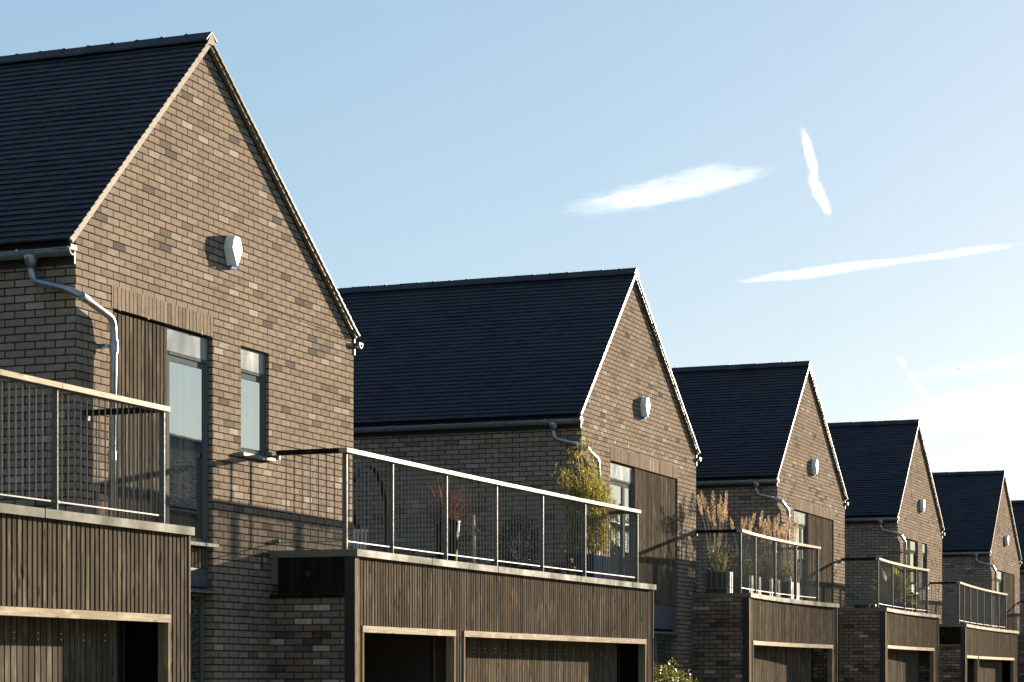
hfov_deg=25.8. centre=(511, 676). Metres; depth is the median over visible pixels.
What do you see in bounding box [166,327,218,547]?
window
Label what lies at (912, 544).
window
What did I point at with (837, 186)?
sky
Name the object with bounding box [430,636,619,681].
sliding door
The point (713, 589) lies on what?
feather grass
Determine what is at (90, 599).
garage
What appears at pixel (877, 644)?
garage
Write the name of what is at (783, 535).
feather grass
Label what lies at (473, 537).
pole
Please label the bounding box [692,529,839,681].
garage
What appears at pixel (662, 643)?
window
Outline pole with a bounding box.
[472,515,475,563]
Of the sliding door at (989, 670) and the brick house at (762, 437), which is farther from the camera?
the sliding door at (989, 670)
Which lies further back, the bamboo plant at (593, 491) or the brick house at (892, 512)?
the brick house at (892, 512)
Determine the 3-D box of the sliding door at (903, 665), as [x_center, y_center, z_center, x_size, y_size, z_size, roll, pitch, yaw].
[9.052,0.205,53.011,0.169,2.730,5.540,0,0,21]
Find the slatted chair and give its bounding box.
[353,529,367,548]
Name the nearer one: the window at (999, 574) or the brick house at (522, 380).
the brick house at (522, 380)
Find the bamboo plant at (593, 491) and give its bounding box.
[552,433,616,582]
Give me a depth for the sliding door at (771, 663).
43.10 m
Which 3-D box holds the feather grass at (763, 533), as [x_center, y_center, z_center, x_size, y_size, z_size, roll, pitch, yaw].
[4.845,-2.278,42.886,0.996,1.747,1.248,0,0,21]
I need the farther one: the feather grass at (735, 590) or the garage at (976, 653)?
the garage at (976, 653)
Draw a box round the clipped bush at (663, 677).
[654,658,696,681]
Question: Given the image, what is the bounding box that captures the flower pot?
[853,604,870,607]
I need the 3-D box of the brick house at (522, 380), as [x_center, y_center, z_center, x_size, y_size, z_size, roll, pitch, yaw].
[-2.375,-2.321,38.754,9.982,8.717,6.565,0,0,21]
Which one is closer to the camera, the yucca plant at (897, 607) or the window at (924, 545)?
the yucca plant at (897, 607)
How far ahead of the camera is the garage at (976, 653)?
62.85 m
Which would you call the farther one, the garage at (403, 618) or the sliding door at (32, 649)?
the garage at (403, 618)
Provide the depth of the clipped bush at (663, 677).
36.13 m
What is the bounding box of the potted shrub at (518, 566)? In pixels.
[490,513,546,569]
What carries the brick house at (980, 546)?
on the ground
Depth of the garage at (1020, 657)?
74.67 m
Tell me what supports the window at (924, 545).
in the brick house at (892, 512)
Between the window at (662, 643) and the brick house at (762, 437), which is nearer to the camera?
the window at (662, 643)
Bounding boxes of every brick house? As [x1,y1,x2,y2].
[0,31,362,681]
[337,267,701,681]
[671,361,848,681]
[827,419,944,623]
[932,470,1021,657]
[1010,500,1023,633]
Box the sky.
[0,0,1023,499]
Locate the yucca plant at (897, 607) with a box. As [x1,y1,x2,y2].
[868,562,919,611]
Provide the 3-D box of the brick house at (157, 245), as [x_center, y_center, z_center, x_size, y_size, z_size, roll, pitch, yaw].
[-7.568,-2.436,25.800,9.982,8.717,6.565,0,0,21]
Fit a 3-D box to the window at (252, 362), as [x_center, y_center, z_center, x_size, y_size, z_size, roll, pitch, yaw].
[-2.842,-2.994,24.606,0.155,1.195,0.750,0,0,21]
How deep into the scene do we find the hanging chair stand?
31.35 m
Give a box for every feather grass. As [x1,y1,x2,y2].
[697,491,737,592]
[729,511,767,597]
[751,514,782,601]
[761,515,802,603]
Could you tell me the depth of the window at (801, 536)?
47.57 m
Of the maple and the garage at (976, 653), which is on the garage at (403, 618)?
the maple
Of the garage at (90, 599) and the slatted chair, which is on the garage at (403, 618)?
the slatted chair
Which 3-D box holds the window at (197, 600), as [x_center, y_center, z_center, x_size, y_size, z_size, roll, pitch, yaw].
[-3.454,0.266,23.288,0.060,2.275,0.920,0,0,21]
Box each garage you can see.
[0,369,194,681]
[261,447,655,681]
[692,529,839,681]
[838,558,939,681]
[928,582,1018,681]
[1018,601,1023,681]
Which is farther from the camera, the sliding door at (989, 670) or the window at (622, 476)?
the sliding door at (989, 670)
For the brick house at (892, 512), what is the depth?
57.73 m
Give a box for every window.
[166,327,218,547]
[191,593,203,681]
[239,347,275,461]
[610,462,632,581]
[653,634,671,681]
[794,510,806,600]
[910,540,915,611]
[923,544,929,588]
[997,571,1001,628]
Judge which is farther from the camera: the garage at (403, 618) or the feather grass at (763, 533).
the feather grass at (763, 533)
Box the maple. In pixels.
[399,465,499,566]
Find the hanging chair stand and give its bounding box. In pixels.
[353,463,388,550]
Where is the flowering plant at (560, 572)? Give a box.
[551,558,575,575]
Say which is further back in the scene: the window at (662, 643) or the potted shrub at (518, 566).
the window at (662, 643)
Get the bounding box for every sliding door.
[0,616,124,681]
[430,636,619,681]
[754,645,813,681]
[888,649,918,681]
[979,659,1002,681]

